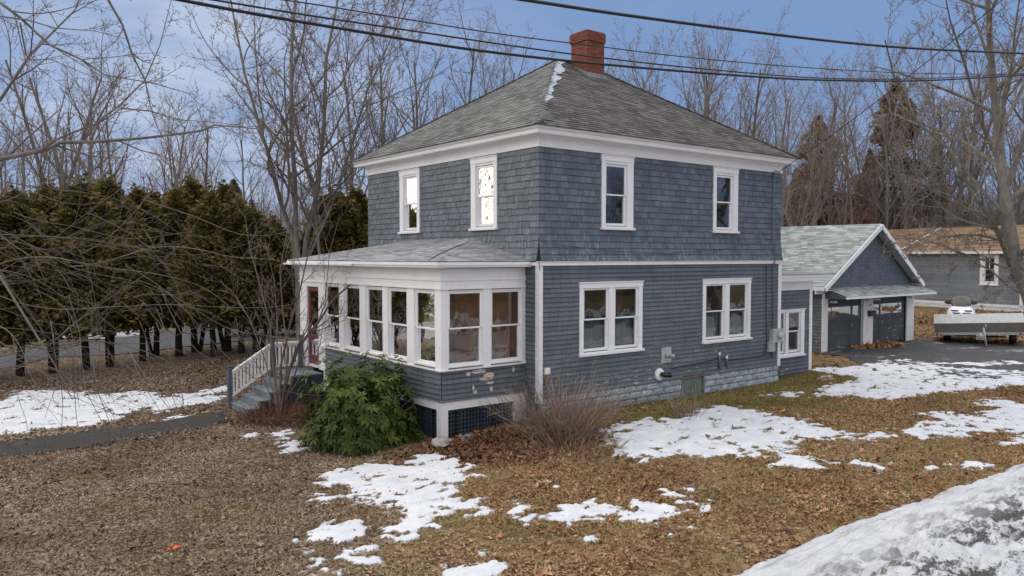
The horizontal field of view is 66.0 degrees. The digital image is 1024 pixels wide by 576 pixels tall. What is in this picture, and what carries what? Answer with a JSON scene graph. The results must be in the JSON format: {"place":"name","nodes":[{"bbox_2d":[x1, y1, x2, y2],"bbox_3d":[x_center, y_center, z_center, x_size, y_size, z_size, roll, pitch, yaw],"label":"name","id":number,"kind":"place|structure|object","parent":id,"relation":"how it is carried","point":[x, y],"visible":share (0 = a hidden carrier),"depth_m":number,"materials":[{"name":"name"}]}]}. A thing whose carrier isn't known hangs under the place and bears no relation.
{"place":"outdoors","nodes":[
{"label":"outdoors","id":0,"kind":"place"},
{"bbox_2d":[0,328,295,369],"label":"side street","id":1,"kind":"structure","parent":0,"point":[133,339],"depth_m":34.09,"materials":[{"name":"asphalt"}]},
{"bbox_2d":[0,306,1023,575],"bbox_3d":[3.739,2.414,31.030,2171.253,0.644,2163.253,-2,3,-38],"label":"ground","id":2,"kind":"structure","parent":0,"point":[188,360],"depth_m":12.40,"materials":[{"name":"brown plant"}]},
{"bbox_2d":[0,214,48,351],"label":"cedar tree","id":3,"kind":"object","parent":2,"relation":"on","point":[12,331],"visible":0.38,"depth_m":25.14,"materials":[{"name":"green plant"}]},
{"bbox_2d":[0,68,74,197],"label":"bare tree","id":4,"kind":"object","parent":2,"relation":"on","point":[23,168],"visible":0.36,"depth_m":43.37,"materials":[{"name":"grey plant"}]},
{"bbox_2d":[0,183,87,376],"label":"cedar tree","id":5,"kind":"object","parent":2,"relation":"on","point":[7,207],"visible":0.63,"depth_m":25.48,"materials":[{"name":"green plant"}]},
{"bbox_2d":[4,178,109,372],"bbox_3d":[-15.596,-0.314,26.767,4.054,6.841,3.816,1,2,16],"label":"cedar tree","id":6,"kind":"object","parent":2,"relation":"on","point":[55,194],"visible":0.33,"depth_m":26.30,"materials":[{"name":"green plant"}]},
{"bbox_2d":[0,1,142,343],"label":"bare tree","id":7,"kind":"object","parent":2,"relation":"on","point":[59,171],"visible":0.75,"depth_m":35.92,"materials":[{"name":"grey plant"}]},
{"bbox_2d":[0,17,147,338],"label":"bare tree","id":8,"kind":"object","parent":2,"relation":"on","point":[70,145],"visible":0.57,"depth_m":37.86,"materials":[{"name":"grey plant"}]},
{"bbox_2d":[19,173,159,369],"bbox_3d":[-14.770,-0.457,27.348,4.285,7.071,4.177,0,2,-6],"label":"cedar tree","id":9,"kind":"object","parent":2,"relation":"on","point":[104,253],"visible":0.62,"depth_m":26.85,"materials":[{"name":"green plant"}]},
{"bbox_2d":[55,60,135,185],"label":"bare tree","id":10,"kind":"object","parent":2,"relation":"on","point":[103,138],"visible":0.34,"depth_m":44.55,"materials":[{"name":"grey plant"}]},
{"bbox_2d":[43,42,157,328],"bbox_3d":[-20.510,-4.937,39.373,5.008,14.582,4.040,0,2,-3],"label":"bare tree","id":11,"kind":"object","parent":2,"relation":"on","point":[107,144],"visible":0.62,"depth_m":39.20,"materials":[{"name":"grey plant"}]},
{"bbox_2d":[0,411,227,457],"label":"walkway","id":12,"kind":"structure","parent":2,"relation":"on","point":[35,445],"depth_m":17.36,"materials":[{"name":"concrete"}]},
{"bbox_2d":[64,169,174,366],"bbox_3d":[-14.394,-0.604,28.369,4.150,7.316,3.988,-1,2,-21],"label":"cedar tree","id":13,"kind":"object","parent":2,"relation":"on","point":[125,218],"visible":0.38,"depth_m":28.01,"materials":[{"name":"green plant"}]},
{"bbox_2d":[93,182,180,361],"bbox_3d":[-13.964,-0.499,29.732,3.826,6.920,3.692,-2,3,-40],"label":"cedar tree","id":14,"kind":"object","parent":2,"relation":"on","point":[139,197],"visible":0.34,"depth_m":29.29,"materials":[{"name":"green plant"}]},
{"bbox_2d":[0,349,315,458],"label":"fallen leaves","id":15,"kind":"object","parent":2,"relation":"on","point":[130,374],"visible":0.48,"depth_m":23.45,"materials":[{"name":"brown plant"}]},
{"bbox_2d":[139,188,183,356],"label":"cedar tree","id":16,"kind":"object","parent":2,"relation":"on","point":[155,350],"visible":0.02,"depth_m":30.74,"materials":[{"name":"green plant"}]},
{"bbox_2d":[0,0,335,501],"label":"bare tree","id":17,"kind":"object","parent":2,"relation":"on","point":[45,148],"visible":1,"depth_m":8.13,"materials":[{"name":"grey plant"}]},
{"bbox_2d":[139,89,199,197],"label":"bare tree","id":18,"kind":"object","parent":2,"relation":"on","point":[169,160],"visible":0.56,"depth_m":45.81,"materials":[{"name":"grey plant"}]},
{"bbox_2d":[134,183,215,356],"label":"cedar tree","id":19,"kind":"object","parent":2,"relation":"on","point":[171,199],"visible":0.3,"depth_m":29.44,"materials":[{"name":"green plant"}]},
{"bbox_2d":[130,68,223,197],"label":"bare tree","id":20,"kind":"object","parent":2,"relation":"on","point":[179,169],"visible":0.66,"depth_m":44.43,"materials":[{"name":"grey plant"}]},
{"bbox_2d":[158,170,212,352],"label":"cedar tree","id":21,"kind":"object","parent":2,"relation":"on","point":[194,188],"visible":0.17,"depth_m":30.66,"materials":[{"name":"green plant"}]},
{"bbox_2d":[144,80,233,192],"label":"bare tree","id":22,"kind":"object","parent":2,"relation":"on","point":[206,176],"visible":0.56,"depth_m":46.62,"materials":[{"name":"grey plant"}]},
{"bbox_2d":[158,189,257,356],"bbox_3d":[-11.179,-0.505,29.576,3.566,6.534,3.696,0,2,3],"label":"cedar tree","id":23,"kind":"object","parent":2,"relation":"on","point":[212,205],"visible":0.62,"depth_m":28.84,"materials":[{"name":"green plant"}]},
{"bbox_2d":[160,179,262,351],"bbox_3d":[-10.976,-0.765,30.679,4.572,6.866,4.858,2,3,38],"label":"cedar tree","id":24,"kind":"object","parent":2,"relation":"on","point":[225,339],"visible":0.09,"depth_m":30.23,"materials":[{"name":"green plant"}]},
{"bbox_2d":[182,197,286,353],"bbox_3d":[-10.409,-0.388,29.875,3.996,6.078,3.895,-1,2,-22],"label":"cedar tree","id":25,"kind":"object","parent":2,"relation":"on","point":[238,218],"visible":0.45,"depth_m":28.97,"materials":[{"name":"green plant"}]},
{"bbox_2d":[209,85,274,210],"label":"bare tree","id":26,"kind":"object","parent":2,"relation":"on","point":[251,189],"visible":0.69,"depth_m":46.14,"materials":[{"name":"grey plant"}]},
{"bbox_2d":[191,203,294,351],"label":"cedar tree","id":27,"kind":"object","parent":2,"relation":"on","point":[257,215],"visible":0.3,"depth_m":29.12,"materials":[{"name":"green plant"}]},
{"bbox_2d":[218,215,295,343],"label":"cedar tree","id":28,"kind":"object","parent":2,"relation":"on","point":[280,230],"visible":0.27,"depth_m":29.45,"materials":[{"name":"green plant"}]},
{"bbox_2d":[0,406,531,575],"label":"fallen leaves","id":29,"kind":"object","parent":2,"relation":"on","point":[103,541],"visible":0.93,"depth_m":12.21,"materials":[{"name":"brown plant"}]},
{"bbox_2d":[226,335,322,415],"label":"porch steps","id":30,"kind":"structure","parent":2,"relation":"on","point":[259,395],"depth_m":20.54,"materials":[{"name":"blue paint"}]},
{"bbox_2d":[191,170,358,414],"bbox_3d":[-5.527,0.134,19.346,5.052,6.182,1.813,1,2,15],"label":"bare shrub","id":31,"kind":"object","parent":2,"relation":"on","point":[281,395],"visible":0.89,"depth_m":19.23,"materials":[{"name":"plant"}]},
{"bbox_2d":[231,395,323,426],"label":"dry weeds","id":32,"kind":"object","parent":2,"relation":"on","point":[292,408],"visible":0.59,"depth_m":18.83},
{"bbox_2d":[255,233,326,331],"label":"cedar tree","id":33,"kind":"object","parent":2,"relation":"on","point":[286,310],"visible":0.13,"depth_m":29.35,"materials":[{"name":"green plant"}]},
{"bbox_2d":[245,188,338,240],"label":"undergrowth","id":34,"kind":"object","parent":2,"relation":"on","point":[288,212],"depth_m":63.52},
{"bbox_2d":[235,19,370,214],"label":"bare tree","id":35,"kind":"object","parent":2,"relation":"on","point":[303,181],"visible":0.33,"depth_m":43.97,"materials":[{"name":"grey plant"}]},
{"bbox_2d":[287,184,367,312],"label":"cedar tree","id":36,"kind":"object","parent":2,"relation":"on","point":[333,218],"visible":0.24,"depth_m":29.84,"materials":[{"name":"green plant"}]},
{"bbox_2d":[175,0,498,340],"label":"bare tree","id":37,"kind":"object","parent":2,"relation":"on","point":[315,187],"visible":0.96,"depth_m":26.57,"materials":[{"name":"grey plant"}]},
{"bbox_2d":[324,180,367,253],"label":"cedar tree","id":38,"kind":"object","parent":2,"relation":"on","point":[358,198],"visible":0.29,"depth_m":29.99,"materials":[{"name":"green plant"}]},
{"bbox_2d":[301,1,394,210],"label":"bare tree","id":39,"kind":"object","parent":2,"relation":"on","point":[350,130],"visible":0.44,"depth_m":35.81,"materials":[{"name":"grey plant"}]},
{"bbox_2d":[296,350,425,457],"bbox_3d":[-2.976,2.340,16.576,3.045,2.073,2.446,-2,3,-38],"label":"evergreen shrub","id":40,"kind":"object","parent":2,"relation":"on","point":[351,415],"visible":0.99,"depth_m":15.96,"materials":[{"name":"green plant"}]},
{"bbox_2d":[334,0,451,188],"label":"bare tree","id":41,"kind":"object","parent":2,"relation":"on","point":[384,121],"visible":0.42,"depth_m":37.69,"materials":[{"name":"grey plant"}]},
{"bbox_2d":[376,0,461,140],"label":"bare tree","id":42,"kind":"object","parent":2,"relation":"on","point":[417,107],"visible":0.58,"depth_m":38.71,"materials":[{"name":"grey plant"}]},
{"bbox_2d":[371,0,499,140],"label":"bare tree","id":43,"kind":"object","parent":2,"relation":"on","point":[464,86],"visible":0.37,"depth_m":36.13,"materials":[{"name":"grey plant"}]},
{"bbox_2d":[457,30,506,98],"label":"bare tree","id":44,"kind":"object","parent":2,"relation":"on","point":[482,66],"visible":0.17,"depth_m":42.62,"materials":[{"name":"grey plant"}]},
{"bbox_2d":[431,4,555,120],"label":"bare tree","id":45,"kind":"object","parent":2,"relation":"on","point":[509,62],"visible":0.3,"depth_m":39.87,"materials":[{"name":"brown plant"}]},
{"bbox_2d":[377,416,628,473],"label":"fallen leaves","id":46,"kind":"object","parent":2,"relation":"on","point":[479,446],"visible":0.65,"depth_m":15.34,"materials":[{"name":"red plant"}]},
{"bbox_2d":[0,359,1023,575],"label":"snow","id":47,"kind":"structure","parent":2,"relation":"on","point":[417,504],"depth_m":15.79,"materials":[{"name":"snow"}]},
{"bbox_2d":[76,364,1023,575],"bbox_3d":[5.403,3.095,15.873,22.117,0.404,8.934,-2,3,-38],"label":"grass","id":48,"kind":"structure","parent":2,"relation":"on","point":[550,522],"depth_m":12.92,"materials":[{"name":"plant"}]},
{"bbox_2d":[283,29,834,437],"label":"house","id":49,"kind":"structure","parent":2,"relation":"on","point":[574,217],"depth_m":19.06,"materials":[{"name":"blue wood"}]},
{"bbox_2d":[308,286,318,364],"bbox_3d":[-5.305,0.998,21.118,0.090,2.080,0.720,-2,3,-38],"label":"door","id":50,"kind":"structure","parent":49,"relation":"in","point":[312,291],"depth_m":21.19,"materials":[{"name":"red paint"}]},
{"bbox_2d":[325,284,338,347],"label":"window","id":51,"kind":"structure","parent":49,"relation":"in","point":[333,340],"depth_m":20.25,"materials":[{"name":"white paint"}]},
{"bbox_2d":[344,285,359,351],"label":"window","id":52,"kind":"structure","parent":49,"relation":"in","point":[352,322],"depth_m":19.38,"materials":[{"name":"white paint"}]},
{"bbox_2d":[365,286,382,356],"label":"window","id":53,"kind":"structure","parent":49,"relation":"in","point":[374,309],"depth_m":18.47,"materials":[{"name":"white paint"}]},
{"bbox_2d":[387,287,406,361],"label":"window","id":54,"kind":"structure","parent":49,"relation":"in","point":[397,297],"depth_m":17.61,"materials":[{"name":"white paint"}]},
{"bbox_2d":[398,168,420,233],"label":"window","id":55,"kind":"structure","parent":49,"relation":"in","point":[409,188],"depth_m":21.32,"materials":[{"name":"white paint"}]},
{"bbox_2d":[414,289,434,366],"bbox_3d":[-1.802,0.832,16.637,0.130,1.590,0.860,-2,3,-38],"label":"window","id":56,"kind":"structure","parent":49,"relation":"in","point":[424,300],"depth_m":16.70,"materials":[{"name":"white paint"}]},
{"bbox_2d":[448,289,483,367],"bbox_3d":[-0.996,0.842,16.513,0.910,1.600,0.130,-2,3,-38],"label":"window","id":57,"kind":"structure","parent":49,"relation":"in","point":[480,328],"depth_m":16.65,"materials":[{"name":"white paint"}]},
{"bbox_2d":[468,154,497,230],"bbox_3d":[-0.482,-2.227,18.683,0.585,1.720,1.100,-2,3,-38],"label":"window","id":58,"kind":"structure","parent":49,"relation":"in","point":[484,186],"depth_m":18.61,"materials":[{"name":"white paint"}]},
{"bbox_2d":[491,288,521,363],"bbox_3d":[-0.155,0.816,17.166,0.860,1.600,0.130,-2,3,-38],"label":"window","id":59,"kind":"structure","parent":49,"relation":"in","point":[518,325],"depth_m":17.34,"materials":[{"name":"white paint"}]},
{"bbox_2d":[578,281,644,356],"bbox_3d":[2.191,0.683,18.608,2.120,1.690,0.585,-2,3,-38],"label":"window","id":60,"kind":"structure","parent":49,"relation":"in","point":[611,312],"depth_m":18.68,"materials":[{"name":"white paint"}]},
{"bbox_2d":[600,154,635,229],"bbox_3d":[2.325,-2.229,18.596,1.100,1.730,0.585,-2,3,-38],"label":"window","id":61,"kind":"structure","parent":49,"relation":"in","point":[617,180],"depth_m":18.62,"materials":[{"name":"white paint"}]},
{"bbox_2d":[681,374,704,397],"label":"basement window","id":62,"kind":"structure","parent":49,"relation":"in","point":[699,379],"depth_m":20.40,"materials":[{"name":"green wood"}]},
{"bbox_2d":[712,166,739,233],"bbox_3d":[5.522,-2.328,21.081,1.100,1.730,0.585,-2,3,-38],"label":"window","id":63,"kind":"structure","parent":49,"relation":"in","point":[725,188],"depth_m":21.11,"materials":[{"name":"white paint"}]},
{"bbox_2d":[701,278,752,343],"bbox_3d":[5.613,0.577,21.267,2.110,1.690,0.585,-2,3,-38],"label":"window","id":64,"kind":"structure","parent":49,"relation":"in","point":[726,309],"depth_m":21.41,"materials":[{"name":"white paint"}]},
{"bbox_2d":[780,308,805,358],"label":"window","id":65,"kind":"structure","parent":49,"relation":"in","point":[792,320],"depth_m":24.31,"materials":[{"name":"white paint"}]},
{"bbox_2d":[477,357,644,443],"bbox_3d":[0.935,2.372,15.823,3.152,1.832,3.594,-2,3,-38],"label":"twiggy bush","id":66,"kind":"object","parent":2,"relation":"on","point":[556,417],"visible":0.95,"depth_m":15.56,"materials":[{"name":"plant"}]},
{"bbox_2d":[510,427,631,464],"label":"dry weeds","id":67,"kind":"object","parent":2,"relation":"on","point":[575,448],"visible":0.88,"depth_m":14.69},
{"bbox_2d":[612,23,664,94],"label":"bare tree","id":68,"kind":"object","parent":2,"relation":"on","point":[650,71],"visible":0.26,"depth_m":43.32,"materials":[{"name":"brown plant"}]},
{"bbox_2d":[271,365,1023,575],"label":"fallen leaves","id":69,"kind":"object","parent":2,"relation":"on","point":[545,571],"visible":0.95,"depth_m":12.37,"materials":[{"name":"orange plant"}]},
{"bbox_2d":[622,8,750,130],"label":"bare tree","id":70,"kind":"object","parent":2,"relation":"on","point":[712,83],"visible":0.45,"depth_m":46.39,"materials":[{"name":"grey plant"}]},
{"bbox_2d":[659,384,715,417],"bbox_3d":[3.903,2.547,17.627,1.294,0.825,1.058,1,2,14],"label":"twiggy bush","id":71,"kind":"object","parent":2,"relation":"on","point":[685,405],"visible":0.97,"depth_m":17.74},
{"bbox_2d":[677,11,772,138],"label":"bare tree","id":72,"kind":"object","parent":2,"relation":"on","point":[704,87],"visible":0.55,"depth_m":44.64,"materials":[{"name":"brown plant"}]},
{"bbox_2d":[673,2,790,144],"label":"bare tree","id":73,"kind":"object","parent":2,"relation":"on","point":[755,112],"visible":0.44,"depth_m":46.35,"materials":[{"name":"brown plant"}]},
{"bbox_2d":[716,48,783,144],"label":"bare tree","id":74,"kind":"object","parent":2,"relation":"on","point":[744,103],"visible":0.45,"depth_m":52.82,"materials":[{"name":"brown plant"}]},
{"bbox_2d":[747,46,828,226],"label":"bare tree","id":75,"kind":"object","parent":2,"relation":"on","point":[783,211],"visible":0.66,"depth_m":50.27,"materials":[{"name":"brown plant"}]},
{"bbox_2d":[749,39,832,221],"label":"bare tree","id":76,"kind":"object","parent":2,"relation":"on","point":[783,128],"visible":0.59,"depth_m":43.31,"materials":[{"name":"brown plant"}]},
{"bbox_2d":[745,51,860,226],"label":"bare tree","id":77,"kind":"object","parent":2,"relation":"on","point":[821,188],"visible":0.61,"depth_m":54.14,"materials":[{"name":"brown plant"}]},
{"bbox_2d":[786,89,844,225],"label":"bare tree","id":78,"kind":"object","parent":2,"relation":"on","point":[816,147],"visible":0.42,"depth_m":60.23,"materials":[{"name":"brown plant"}]},
{"bbox_2d":[783,102,851,226],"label":"bare tree","id":79,"kind":"object","parent":2,"relation":"on","point":[808,202],"visible":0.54,"depth_m":57.76,"materials":[{"name":"brown plant"}]},
{"bbox_2d":[778,63,868,225],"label":"bare tree","id":80,"kind":"object","parent":2,"relation":"on","point":[817,182],"visible":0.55,"depth_m":59.99,"materials":[{"name":"brown plant"}]},
{"bbox_2d":[783,115,877,226],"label":"spruce tree","id":81,"kind":"object","parent":2,"relation":"on","point":[855,197],"visible":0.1,"depth_m":64.89,"materials":[{"name":"green plant"}]},
{"bbox_2d":[792,53,871,224],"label":"bare tree","id":82,"kind":"object","parent":2,"relation":"on","point":[830,218],"visible":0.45,"depth_m":61.33,"materials":[{"name":"brown plant"}]},
{"bbox_2d":[793,35,889,224],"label":"bare tree","id":83,"kind":"object","parent":2,"relation":"on","point":[849,203],"visible":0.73,"depth_m":59.25,"materials":[{"name":"brown plant"}]},
{"bbox_2d":[820,92,875,224],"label":"bare tree","id":84,"kind":"object","parent":2,"relation":"on","point":[844,189],"visible":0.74,"depth_m":59.37,"materials":[{"name":"brown plant"}]},
{"bbox_2d":[781,224,936,351],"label":"garage","id":85,"kind":"structure","parent":2,"relation":"on","point":[850,306],"depth_m":31.39,"materials":[{"name":"grey"}]},
{"bbox_2d":[827,299,860,350],"bbox_3d":[12.853,1.397,30.568,2.630,2.030,0.137,-2,3,-38],"label":"garage door","id":86,"kind":"structure","parent":85,"relation":"in","point":[844,316],"depth_m":30.63,"materials":[{"name":"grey wood"}]},
{"bbox_2d":[873,296,904,343],"bbox_3d":[15.576,1.347,32.685,2.830,2.100,0.137,-2,3,-38],"label":"garage door","id":87,"kind":"structure","parent":85,"relation":"in","point":[888,322],"depth_m":32.78,"materials":[{"name":"grey wood"}]},
{"bbox_2d":[808,76,910,223],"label":"bare tree","id":88,"kind":"object","parent":2,"relation":"on","point":[871,181],"visible":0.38,"depth_m":66.46,"materials":[{"name":"brown plant"}]},
{"bbox_2d":[733,463,1023,575],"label":"snowbank","id":89,"kind":"object","parent":2,"relation":"on","point":[975,528],"visible":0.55,"depth_m":9.70,"materials":[{"name":"snow"}]},
{"bbox_2d":[842,47,947,229],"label":"bare tree","id":90,"kind":"object","parent":2,"relation":"on","point":[885,214],"visible":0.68,"depth_m":64.65,"materials":[{"name":"brown plant"}]},
{"bbox_2d":[843,76,954,228],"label":"spruce tree","id":91,"kind":"object","parent":2,"relation":"on","point":[884,101],"visible":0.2,"depth_m":68.91,"materials":[{"name":"green plant"}]},
{"bbox_2d":[856,30,944,228],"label":"bare tree","id":92,"kind":"object","parent":2,"relation":"on","point":[893,135],"visible":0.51,"depth_m":64.35,"materials":[{"name":"brown plant"}]},
{"bbox_2d":[783,175,1023,282],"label":"undergrowth","id":93,"kind":"object","parent":2,"relation":"on","point":[990,207],"visible":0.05,"depth_m":65.26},
{"bbox_2d":[813,308,1023,387],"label":"fallen leaves","id":94,"kind":"object","parent":2,"relation":"on","point":[954,338],"visible":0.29,"depth_m":35.25,"materials":[{"name":"orange plant"}]},
{"bbox_2d":[826,0,1023,308],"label":"bare tree","id":95,"kind":"object","parent":2,"relation":"on","point":[1013,252],"visible":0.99,"depth_m":19.88,"materials":[{"name":"grey plant"}]},
{"bbox_2d":[890,25,982,226],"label":"bare tree","id":96,"kind":"object","parent":2,"relation":"on","point":[944,173],"visible":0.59,"depth_m":66.50,"materials":[{"name":"brown plant"}]},
{"bbox_2d":[867,225,1023,312],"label":"neighbour house","id":97,"kind":"structure","parent":2,"relation":"on","point":[961,281],"depth_m":50.65,"materials":[{"name":"grey"}]},
{"bbox_2d":[979,254,998,285],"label":"window","id":98,"kind":"structure","parent":97,"relation":"in","point":[983,280],"depth_m":48.98,"materials":[{"name":"white paint"}]},
{"bbox_2d":[897,24,1023,227],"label":"bare tree","id":99,"kind":"object","parent":2,"relation":"on","point":[976,122],"visible":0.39,"depth_m":66.34,"materials":[{"name":"brown plant"}]},
{"bbox_2d":[939,30,1004,225],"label":"bare tree","id":100,"kind":"object","parent":2,"relation":"on","point":[973,117],"visible":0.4,"depth_m":66.44,"materials":[{"name":"brown plant"}]},
{"bbox_2d":[967,19,1023,221],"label":"bare tree","id":101,"kind":"object","parent":2,"relation":"on","point":[1015,182],"visible":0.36,"depth_m":66.55,"materials":[{"name":"brown plant"}]},
{"bbox_2d":[0,0,1023,229],"label":"sky","id":102,"kind":"structure","parent":0,"point":[839,20],"materials":[{"name":"blue"}]},
{"bbox_2d":[174,0,1023,81],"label":"utility line","id":103,"kind":"object","parent":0,"point":[393,37],"visible":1,"depth_m":6.37,"materials":[{"name":"rubber"}]},
{"bbox_2d":[283,0,946,73],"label":"utility line","id":104,"kind":"object","parent":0,"point":[577,43],"visible":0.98,"depth_m":6.83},
{"bbox_2d":[211,0,1023,79],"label":"utility line","id":105,"kind":"object","parent":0,"point":[253,6],"visible":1,"depth_m":6.44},
{"bbox_2d":[516,0,1023,53],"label":"utility line","id":106,"kind":"object","parent":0,"point":[690,23],"visible":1,"depth_m":6.54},
{"bbox_2d":[813,340,1023,377],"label":"driveway","id":107,"kind":"structure","parent":0,"point":[926,351],"depth_m":28.50,"materials":[{"name":"asphalt"}]},
{"bbox_2d":[934,313,1023,346],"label":"utility trailer","id":108,"kind":"object","parent":107,"relation":"on","point":[980,326],"visible":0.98,"depth_m":32.23,"materials":[{"name":"white metal"}]},
{"bbox_2d":[944,296,977,313],"bbox_3d":[19.925,1.099,35.021,1.296,1.510,3.375,1,3,29],"label":"snowmobile","id":109,"kind":"object","parent":108,"relation":"on","point":[961,304],"visible":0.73,"depth_m":34.45,"materials":[{"name":"white plastic"}]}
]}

